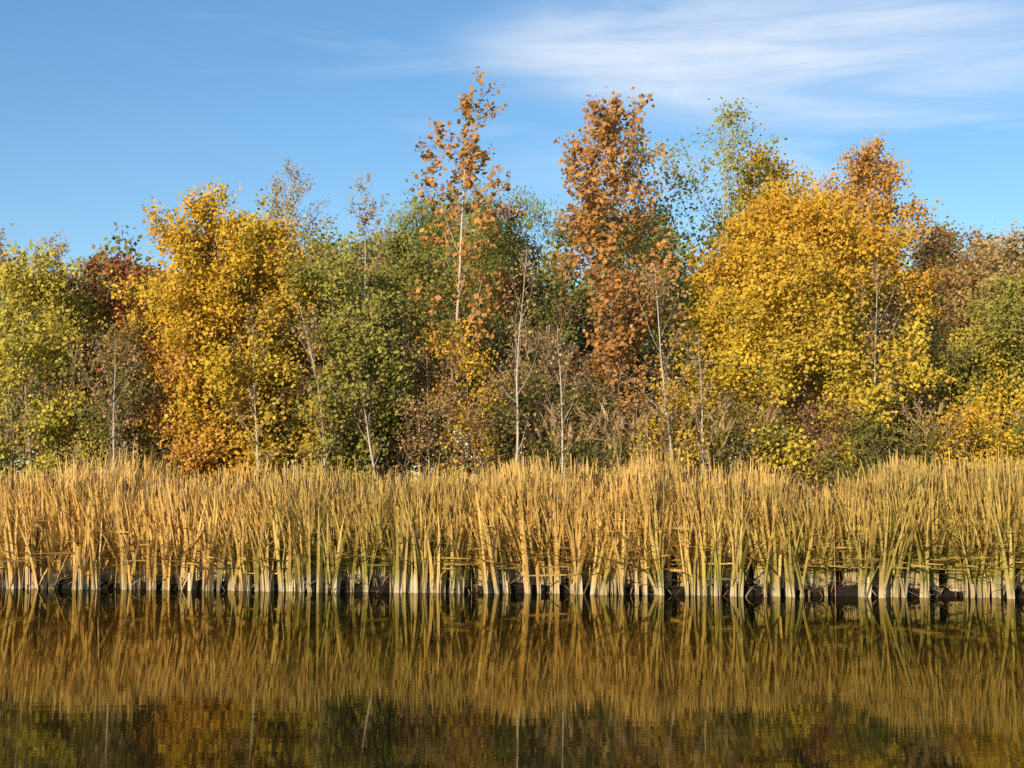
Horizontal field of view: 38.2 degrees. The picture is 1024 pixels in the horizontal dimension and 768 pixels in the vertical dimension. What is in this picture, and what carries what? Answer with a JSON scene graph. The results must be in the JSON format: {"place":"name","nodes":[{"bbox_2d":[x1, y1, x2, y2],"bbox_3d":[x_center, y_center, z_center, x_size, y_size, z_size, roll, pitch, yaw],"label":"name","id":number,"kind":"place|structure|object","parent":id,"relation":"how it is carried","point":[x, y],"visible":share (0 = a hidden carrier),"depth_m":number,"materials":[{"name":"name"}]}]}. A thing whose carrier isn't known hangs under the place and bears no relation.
{"place":"outdoors","nodes":[
{"label":"outdoors","id":0,"kind":"place"},
{"bbox_2d":[0,588,1023,767],"bbox_3d":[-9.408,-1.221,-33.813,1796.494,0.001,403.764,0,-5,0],"label":"water","id":1,"kind":"structure","parent":0,"point":[137,678],"depth_m":12.56,"materials":[{"name":"brown liquid"}]},
{"bbox_2d":[0,0,1023,485],"label":"sky","id":2,"kind":"structure","parent":0,"point":[107,107],"materials":[{"name":"blue"}]},
{"bbox_2d":[4,574,1023,597],"bbox_3d":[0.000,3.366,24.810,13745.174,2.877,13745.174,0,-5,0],"label":"ground","id":3,"kind":"structure","parent":0,"point":[850,590],"depth_m":24.78,"materials":[{"name":"soil"}]},
{"bbox_2d":[0,390,45,482],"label":"shrub","id":4,"kind":"object","parent":3,"relation":"on","point":[13,440],"visible":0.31,"depth_m":30.93,"materials":[{"name":"plant"}]},
{"bbox_2d":[0,389,50,481],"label":"shrub","id":5,"kind":"object","parent":3,"relation":"on","point":[16,448],"visible":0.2,"depth_m":31.84,"materials":[{"name":"plant"}]},
{"bbox_2d":[0,228,55,475],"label":"tree","id":6,"kind":"object","parent":3,"relation":"on","point":[4,301],"visible":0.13,"depth_m":39.36,"materials":[{"name":"green plant"}]},
{"bbox_2d":[0,254,66,470],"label":"tree","id":7,"kind":"object","parent":3,"relation":"on","point":[20,395],"visible":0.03,"depth_m":44.26,"materials":[{"name":"green plant"}]},
{"bbox_2d":[0,321,113,475],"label":"shrub","id":8,"kind":"object","parent":3,"relation":"on","point":[46,395],"visible":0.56,"depth_m":30.55,"materials":[{"name":"green plant"}]},
{"bbox_2d":[0,238,119,483],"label":"tree","id":9,"kind":"object","parent":3,"relation":"on","point":[18,281],"visible":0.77,"depth_m":30.68,"materials":[{"name":"plant"}]},
{"bbox_2d":[8,230,111,406],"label":"tree","id":10,"kind":"object","parent":3,"relation":"on","point":[58,245],"visible":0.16,"depth_m":41.54,"materials":[{"name":"green plant"}]},
{"bbox_2d":[0,223,154,480],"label":"tree","id":11,"kind":"object","parent":3,"relation":"on","point":[83,261],"visible":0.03,"depth_m":49.60,"materials":[{"name":"green plant"}]},
{"bbox_2d":[0,222,174,476],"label":"tree","id":12,"kind":"object","parent":3,"relation":"on","point":[130,249],"visible":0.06,"depth_m":49.18,"materials":[{"name":"plant"}]},
{"bbox_2d":[44,312,164,476],"bbox_3d":[-8.226,1.131,30.445,2.581,5.174,2.803,0,-5,0],"label":"shrub","id":13,"kind":"object","parent":3,"relation":"on","point":[103,406],"visible":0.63,"depth_m":30.22,"materials":[{"name":"green plant"}]},
{"bbox_2d":[71,330,145,470],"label":"tree","id":14,"kind":"object","parent":3,"relation":"on","point":[117,411],"visible":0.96,"depth_m":29.36,"materials":[{"name":"plant"}]},
{"bbox_2d":[62,376,165,471],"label":"shrub","id":15,"kind":"object","parent":3,"relation":"on","point":[125,408],"visible":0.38,"depth_m":30.62,"materials":[{"name":"plant"}]},
{"bbox_2d":[34,247,210,472],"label":"maroon tree","id":16,"kind":"object","parent":3,"relation":"on","point":[121,267],"visible":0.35,"depth_m":31.79,"materials":[{"name":"plant"}]},
{"bbox_2d":[84,307,165,469],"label":"shrub","id":17,"kind":"object","parent":3,"relation":"on","point":[130,371],"visible":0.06,"depth_m":34.42,"materials":[{"name":"plant"}]},
{"bbox_2d":[60,404,193,476],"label":"shrub","id":18,"kind":"object","parent":3,"relation":"on","point":[99,431],"visible":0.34,"depth_m":30.79,"materials":[{"name":"plant"}]},
{"bbox_2d":[63,259,216,467],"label":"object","id":19,"kind":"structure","parent":3,"relation":"on","point":[137,308],"depth_m":90.83,"materials":[{"name":"brown plant"}]},
{"bbox_2d":[97,304,188,479],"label":"olive tree","id":20,"kind":"object","parent":3,"relation":"on","point":[139,380],"visible":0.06,"depth_m":36.16,"materials":[{"name":"plant"}]},
{"bbox_2d":[116,382,223,489],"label":"shrub","id":21,"kind":"object","parent":3,"relation":"on","point":[154,438],"visible":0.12,"depth_m":31.47,"materials":[{"name":"plant"}]},
{"bbox_2d":[134,411,250,490],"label":"shrub","id":22,"kind":"object","parent":3,"relation":"on","point":[170,440],"visible":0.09,"depth_m":30.71,"materials":[{"name":"plant"}]},
{"bbox_2d":[102,174,307,491],"bbox_3d":[-6.254,-0.336,30.403,4.572,8.096,4.330,0,-5,0],"label":"golden tree","id":23,"kind":"object","parent":3,"relation":"on","point":[234,230],"visible":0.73,"depth_m":30.07,"materials":[{"name":"yellow plant"}]},
{"bbox_2d":[132,214,295,488],"bbox_3d":[-6.147,0.053,30.970,3.602,7.500,3.404,0,-5,0],"label":"golden tree","id":24,"kind":"object","parent":3,"relation":"on","point":[199,451],"visible":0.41,"depth_m":30.32,"materials":[{"name":"yellow plant"}]},
{"bbox_2d":[156,231,289,464],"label":"tree","id":25,"kind":"object","parent":3,"relation":"on","point":[223,360],"visible":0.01,"depth_m":43.89,"materials":[{"name":"yellow plant"}]},
{"bbox_2d":[177,384,287,485],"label":"shrub","id":26,"kind":"object","parent":3,"relation":"on","point":[234,421],"visible":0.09,"depth_m":30.55,"materials":[{"name":"yellow plant"}]},
{"bbox_2d":[150,225,326,474],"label":"tree","id":27,"kind":"object","parent":3,"relation":"on","point":[236,332],"depth_m":50.20,"materials":[{"name":"green plant"}]},
{"bbox_2d":[216,296,287,471],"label":"tree","id":28,"kind":"object","parent":3,"relation":"on","point":[253,387],"visible":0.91,"depth_m":29.46,"materials":[{"name":"yellow plant"}]},
{"bbox_2d":[196,399,312,479],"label":"shrub","id":29,"kind":"object","parent":3,"relation":"on","point":[250,447],"visible":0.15,"depth_m":30.56,"materials":[{"name":"plant"}]},
{"bbox_2d":[176,207,367,470],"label":"tree","id":30,"kind":"object","parent":3,"relation":"on","point":[262,297],"visible":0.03,"depth_m":41.37,"materials":[{"name":"yellow plant"}]},
{"bbox_2d":[195,207,355,485],"bbox_3d":[-4.718,0.037,30.831,3.330,7.392,4.123,0,-5,0],"label":"golden tree","id":31,"kind":"object","parent":3,"relation":"on","point":[274,253],"visible":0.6,"depth_m":30.08,"materials":[{"name":"yellow plant"}]},
{"bbox_2d":[234,174,338,457],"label":"tree","id":32,"kind":"object","parent":3,"relation":"on","point":[273,204],"visible":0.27,"depth_m":33.75,"materials":[{"name":"brown plant"}]},
{"bbox_2d":[239,330,359,477],"bbox_3d":[-4.461,1.282,30.802,2.524,4.886,2.869,-5,-6,44],"label":"shrub","id":33,"kind":"object","parent":3,"relation":"on","point":[300,386],"visible":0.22,"depth_m":30.45,"materials":[{"name":"green plant"}]},
{"bbox_2d":[274,157,330,390],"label":"tree","id":34,"kind":"object","parent":3,"relation":"on","point":[297,195],"visible":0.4,"depth_m":35.00,"materials":[{"name":"plant"}]},
{"bbox_2d":[266,296,348,473],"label":"tree","id":35,"kind":"object","parent":3,"relation":"on","point":[306,329],"visible":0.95,"depth_m":29.57,"materials":[{"name":"plant"}]},
{"bbox_2d":[263,382,378,473],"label":"shrub","id":36,"kind":"object","parent":3,"relation":"on","point":[298,422],"visible":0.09,"depth_m":30.46,"materials":[{"name":"plant"}]},
{"bbox_2d":[262,227,427,488],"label":"olive tree","id":37,"kind":"object","parent":3,"relation":"on","point":[342,295],"visible":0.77,"depth_m":29.87,"materials":[{"name":"green plant"}]},
{"bbox_2d":[260,214,435,481],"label":"tree","id":38,"kind":"object","parent":3,"relation":"on","point":[358,247],"visible":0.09,"depth_m":41.04,"materials":[{"name":"green plant"}]},
{"bbox_2d":[307,255,397,483],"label":"tree","id":39,"kind":"object","parent":3,"relation":"on","point":[359,366],"depth_m":52.15,"materials":[{"name":"green plant"}]},
{"bbox_2d":[323,169,394,465],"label":"tree","id":40,"kind":"object","parent":3,"relation":"on","point":[366,219],"visible":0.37,"depth_m":34.16,"materials":[{"name":"green plant"}]},
{"bbox_2d":[339,317,388,479],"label":"tree","id":41,"kind":"object","parent":3,"relation":"on","point":[367,424],"visible":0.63,"depth_m":29.61,"materials":[{"name":"plant"}]},
{"bbox_2d":[332,365,430,481],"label":"shrub","id":42,"kind":"object","parent":3,"relation":"on","point":[374,459],"visible":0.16,"depth_m":31.32,"materials":[{"name":"green plant"}]},
{"bbox_2d":[295,231,475,482],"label":"tree","id":43,"kind":"object","parent":3,"relation":"on","point":[338,244],"visible":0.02,"depth_m":53.77,"materials":[{"name":"green plant"}]},
{"bbox_2d":[353,314,463,483],"bbox_3d":[-2.271,1.141,31.319,2.875,5.311,3.029,0,-5,0],"label":"shrub","id":44,"kind":"object","parent":3,"relation":"on","point":[408,437],"visible":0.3,"depth_m":30.98,"materials":[{"name":"green plant"}]},
{"bbox_2d":[342,224,489,489],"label":"olive tree","id":45,"kind":"object","parent":3,"relation":"on","point":[399,246],"visible":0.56,"depth_m":31.42,"materials":[{"name":"green plant"}]},
{"bbox_2d":[373,325,489,482],"bbox_3d":[-1.776,1.229,30.390,2.109,4.858,2.976,3,-5,-31],"label":"shrub","id":46,"kind":"object","parent":3,"relation":"on","point":[429,410],"visible":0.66,"depth_m":30.22,"materials":[{"name":"plant"}]},
{"bbox_2d":[393,377,482,482],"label":"shrub","id":47,"kind":"object","parent":3,"relation":"on","point":[433,434],"visible":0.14,"depth_m":31.32,"materials":[{"name":"plant"}]},
{"bbox_2d":[366,171,517,480],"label":"tree","id":48,"kind":"object","parent":3,"relation":"on","point":[412,189],"visible":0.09,"depth_m":42.34,"materials":[{"name":"green plant"}]},
{"bbox_2d":[401,66,518,476],"bbox_3d":[-1.069,-1.497,31.852,2.526,10.500,2.811,-1,-5,14],"label":"tree","id":49,"kind":"object","parent":3,"relation":"on","point":[477,152],"visible":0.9,"depth_m":31.69,"materials":[{"name":"orange plant"}]},
{"bbox_2d":[411,317,516,485],"bbox_3d":[-0.877,1.163,30.363,1.794,5.059,2.128,4,-6,-44],"label":"shrub","id":50,"kind":"object","parent":3,"relation":"on","point":[474,362],"visible":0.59,"depth_m":30.23,"materials":[{"name":"plant"}]},
{"bbox_2d":[344,163,585,469],"bbox_3d":[-1.244,-0.643,36.309,5.529,9.271,5.070,-3,-6,37],"label":"willow tree","id":51,"kind":"object","parent":3,"relation":"on","point":[493,254],"visible":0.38,"depth_m":36.12,"materials":[{"name":"green plant"}]},
{"bbox_2d":[383,241,556,479],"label":"tree","id":52,"kind":"object","parent":3,"relation":"on","point":[466,462],"visible":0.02,"depth_m":54.47,"materials":[{"name":"green plant"}]},
{"bbox_2d":[399,338,550,481],"bbox_3d":[-0.649,1.385,30.231,2.814,4.656,3.304,3,-6,-35],"label":"shrub","id":53,"kind":"object","parent":3,"relation":"on","point":[474,429],"visible":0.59,"depth_m":29.84,"materials":[{"name":"plant"}]},
{"bbox_2d":[417,218,548,474],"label":"tree","id":54,"kind":"object","parent":3,"relation":"on","point":[516,291],"visible":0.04,"depth_m":46.09,"materials":[{"name":"green plant"}]},
{"bbox_2d":[467,196,548,468],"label":"maroon tree","id":55,"kind":"object","parent":3,"relation":"on","point":[507,288],"visible":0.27,"depth_m":36.97,"materials":[{"name":"plant"}]},
{"bbox_2d":[0,445,1023,598],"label":"reeds","id":56,"kind":"object","parent":3,"relation":"on","point":[895,527],"visible":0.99,"depth_m":24.97,"materials":[{"name":"yellow plant"}]},
{"bbox_2d":[478,246,555,464],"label":"tree","id":57,"kind":"object","parent":3,"relation":"on","point":[516,332],"visible":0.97,"depth_m":29.33,"materials":[{"name":"plant"}]},
{"bbox_2d":[483,319,600,474],"bbox_3d":[0.845,1.210,31.958,2.788,5.227,2.373,4,-6,-40],"label":"shrub","id":58,"kind":"object","parent":3,"relation":"on","point":[554,364],"visible":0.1,"depth_m":31.98,"materials":[{"name":"green plant"}]},
{"bbox_2d":[502,290,583,454],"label":"tree","id":59,"kind":"object","parent":3,"relation":"on","point":[529,346],"visible":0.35,"depth_m":31.07,"materials":[{"name":"plant"}]},
{"bbox_2d":[467,360,623,487],"bbox_3d":[0.593,1.562,30.270,3.522,4.280,2.925,0,-5,0],"label":"shrub","id":60,"kind":"object","parent":3,"relation":"on","point":[501,417],"visible":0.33,"depth_m":30.02,"materials":[{"name":"plant"}]},
{"bbox_2d":[441,224,651,475],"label":"tree","id":61,"kind":"object","parent":3,"relation":"on","point":[584,340],"visible":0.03,"depth_m":49.72,"materials":[{"name":"green plant"}]},
{"bbox_2d":[497,324,598,465],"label":"shrub","id":62,"kind":"object","parent":3,"relation":"on","point":[527,374],"visible":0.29,"depth_m":30.81,"materials":[{"name":"plant"}]},
{"bbox_2d":[481,375,626,479],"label":"shrub","id":63,"kind":"object","parent":3,"relation":"on","point":[585,402],"visible":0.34,"depth_m":29.82,"materials":[{"name":"plant"}]},
{"bbox_2d":[536,320,593,476],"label":"tree","id":64,"kind":"object","parent":3,"relation":"on","point":[570,354],"visible":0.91,"depth_m":29.51,"materials":[{"name":"plant"}]},
{"bbox_2d":[489,202,673,447],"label":"tree","id":65,"kind":"object","parent":3,"relation":"on","point":[562,235],"visible":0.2,"depth_m":43.67,"materials":[{"name":"green plant"}]},
{"bbox_2d":[558,332,669,466],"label":"shrub","id":66,"kind":"object","parent":3,"relation":"on","point":[607,387],"visible":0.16,"depth_m":31.52,"materials":[{"name":"plant"}]},
{"bbox_2d":[525,223,704,475],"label":"tree","id":67,"kind":"object","parent":3,"relation":"on","point":[581,281],"depth_m":53.47,"materials":[{"name":"plant"}]},
{"bbox_2d":[556,380,677,472],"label":"shrub","id":68,"kind":"object","parent":3,"relation":"on","point":[614,426],"visible":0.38,"depth_m":29.44,"materials":[{"name":"plant"}]},
{"bbox_2d":[550,86,684,462],"bbox_3d":[2.186,-1.357,31.132,2.720,10.121,3.677,-4,-6,38],"label":"tree","id":69,"kind":"object","parent":3,"relation":"on","point":[596,197],"visible":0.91,"depth_m":30.84,"materials":[{"name":"orange plant"}]},
{"bbox_2d":[574,357,678,464],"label":"shrub","id":70,"kind":"object","parent":3,"relation":"on","point":[628,410],"visible":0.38,"depth_m":30.54,"materials":[{"name":"brown plant"}]},
{"bbox_2d":[598,122,694,447],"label":"tree","id":71,"kind":"object","parent":3,"relation":"on","point":[675,289],"visible":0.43,"depth_m":33.17,"materials":[{"name":"brown plant"}]},
{"bbox_2d":[563,200,730,466],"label":"tree","id":72,"kind":"object","parent":3,"relation":"on","point":[667,280],"visible":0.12,"depth_m":42.34,"materials":[{"name":"brown plant"}]},
{"bbox_2d":[613,257,697,477],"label":"tree","id":73,"kind":"object","parent":3,"relation":"on","point":[664,366],"visible":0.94,"depth_m":29.74,"materials":[{"name":"plant"}]},
{"bbox_2d":[581,247,760,467],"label":"tree","id":74,"kind":"object","parent":3,"relation":"on","point":[688,332],"visible":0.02,"depth_m":50.30,"materials":[{"name":"plant"}]},
{"bbox_2d":[622,368,743,474],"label":"shrub","id":75,"kind":"object","parent":3,"relation":"on","point":[682,405],"visible":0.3,"depth_m":29.75,"materials":[{"name":"plant"}]},
{"bbox_2d":[678,329,735,479],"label":"tree","id":76,"kind":"object","parent":3,"relation":"on","point":[700,392],"visible":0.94,"depth_m":29.18,"materials":[{"name":"plant"}]},
{"bbox_2d":[648,369,783,481],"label":"shrub","id":77,"kind":"object","parent":3,"relation":"on","point":[694,425],"visible":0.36,"depth_m":30.00,"materials":[{"name":"green plant"}]},
{"bbox_2d":[646,88,787,474],"bbox_3d":[4.827,-1.541,34.363,3.487,10.673,3.924,0,-5,0],"label":"tree","id":78,"kind":"object","parent":3,"relation":"on","point":[729,157],"visible":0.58,"depth_m":34.51,"materials":[{"name":"green plant"}]},
{"bbox_2d":[657,212,831,475],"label":"tree","id":79,"kind":"object","parent":3,"relation":"on","point":[683,232],"visible":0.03,"depth_m":53.54,"materials":[{"name":"plant"}]},
{"bbox_2d":[470,395,1023,493],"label":"phragmites","id":80,"kind":"object","parent":3,"relation":"on","point":[614,441],"visible":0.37,"depth_m":29.58,"materials":[{"name":"beige plant"}]},
{"bbox_2d":[669,184,829,468],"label":"tree","id":81,"kind":"object","parent":3,"relation":"on","point":[686,289],"visible":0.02,"depth_m":44.60,"materials":[{"name":"plant"}]},
{"bbox_2d":[692,399,820,494],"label":"shrub","id":82,"kind":"object","parent":3,"relation":"on","point":[735,431],"visible":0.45,"depth_m":29.33,"materials":[{"name":"plant"}]},
{"bbox_2d":[726,138,845,407],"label":"golden tree","id":83,"kind":"object","parent":3,"relation":"on","point":[785,177],"visible":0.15,"depth_m":34.79,"materials":[{"name":"yellow plant"}]},
{"bbox_2d":[734,371,844,496],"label":"shrub","id":84,"kind":"object","parent":3,"relation":"on","point":[805,406],"visible":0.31,"depth_m":29.50,"materials":[{"name":"plant"}]},
{"bbox_2d":[653,177,959,499],"bbox_3d":[6.208,-0.402,30.340,6.335,8.079,6.397,0,-5,0],"label":"tree","id":85,"kind":"object","parent":3,"relation":"on","point":[818,271],"visible":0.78,"depth_m":29.35,"materials":[{"name":"yellow plant"}]},
{"bbox_2d":[762,388,887,495],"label":"shrub","id":86,"kind":"object","parent":3,"relation":"on","point":[831,432],"visible":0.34,"depth_m":28.91,"materials":[{"name":"plant"}]},
{"bbox_2d":[793,200,904,470],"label":"tree","id":87,"kind":"object","parent":3,"relation":"on","point":[863,339],"depth_m":46.21,"materials":[{"name":"yellow plant"}]},
{"bbox_2d":[799,399,947,490],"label":"shrub","id":88,"kind":"object","parent":3,"relation":"on","point":[867,441],"visible":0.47,"depth_m":28.12,"materials":[{"name":"green plant"}]},
{"bbox_2d":[804,127,951,414],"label":"golden tree","id":89,"kind":"object","parent":3,"relation":"on","point":[863,170],"visible":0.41,"depth_m":33.62,"materials":[{"name":"orange plant"}]},
{"bbox_2d":[849,260,921,469],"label":"tree","id":90,"kind":"object","parent":3,"relation":"on","point":[883,330],"visible":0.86,"depth_m":28.53,"materials":[{"name":"yellow plant"}]},
{"bbox_2d":[866,306,916,462],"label":"tree","id":91,"kind":"object","parent":3,"relation":"on","point":[877,331],"visible":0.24,"depth_m":31.14,"materials":[{"name":"yellow plant"}]},
{"bbox_2d":[860,301,951,463],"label":"tree","id":92,"kind":"object","parent":3,"relation":"on","point":[921,398],"visible":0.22,"depth_m":30.88,"materials":[{"name":"plant"}]},
{"bbox_2d":[883,206,943,396],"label":"tree","id":93,"kind":"object","parent":3,"relation":"on","point":[915,264],"visible":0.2,"depth_m":39.40,"materials":[{"name":"plant"}]},
{"bbox_2d":[817,247,1013,473],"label":"tree","id":94,"kind":"object","parent":3,"relation":"on","point":[900,307],"depth_m":49.75,"materials":[{"name":"plant"}]},
{"bbox_2d":[872,389,981,470],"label":"shrub","id":95,"kind":"object","parent":3,"relation":"on","point":[910,417],"visible":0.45,"depth_m":28.30,"materials":[{"name":"plant"}]},
{"bbox_2d":[861,216,1023,449],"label":"tree","id":96,"kind":"object","parent":3,"relation":"on","point":[947,224],"visible":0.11,"depth_m":43.95,"materials":[{"name":"plant"}]},
{"bbox_2d":[894,314,1023,468],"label":"shrub","id":97,"kind":"object","parent":3,"relation":"on","point":[958,357],"visible":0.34,"depth_m":29.67,"materials":[{"name":"yellow plant"}]},
{"bbox_2d":[901,221,1020,416],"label":"russet tree","id":98,"kind":"object","parent":3,"relation":"on","point":[936,245],"visible":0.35,"depth_m":34.68,"materials":[{"name":"brown plant"}]},
{"bbox_2d":[905,220,1023,463],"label":"tree","id":99,"kind":"object","parent":3,"relation":"on","point":[997,260],"visible":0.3,"depth_m":33.26,"materials":[{"name":"plant"}]},
{"bbox_2d":[905,312,1023,466],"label":"golden tree","id":100,"kind":"object","parent":3,"relation":"on","point":[1010,361],"visible":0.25,"depth_m":30.25,"materials":[{"name":"yellow plant"}]},
{"bbox_2d":[909,379,1023,476],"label":"shrub","id":101,"kind":"object","parent":3,"relation":"on","point":[973,422],"visible":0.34,"depth_m":27.98,"materials":[{"name":"yellow plant"}]},
{"bbox_2d":[928,228,1022,384],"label":"tree","id":102,"kind":"object","parent":3,"relation":"on","point":[986,249],"visible":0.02,"depth_m":50.75,"materials":[{"name":"plant"}]},
{"bbox_2d":[931,225,1023,455],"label":"tree","id":103,"kind":"object","parent":3,"relation":"on","point":[995,266],"visible":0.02,"depth_m":47.45,"materials":[{"name":"plant"}]},
{"bbox_2d":[933,359,1023,471],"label":"shrub","id":104,"kind":"object","parent":3,"relation":"on","point":[1012,403],"visible":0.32,"depth_m":29.56,"materials":[{"name":"yellow plant"}]},
{"bbox_2d":[939,264,1023,468],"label":"olive tree","id":105,"kind":"object","parent":3,"relation":"on","point":[1010,320],"visible":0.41,"depth_m":30.05,"materials":[{"name":"green plant"}]}
]}

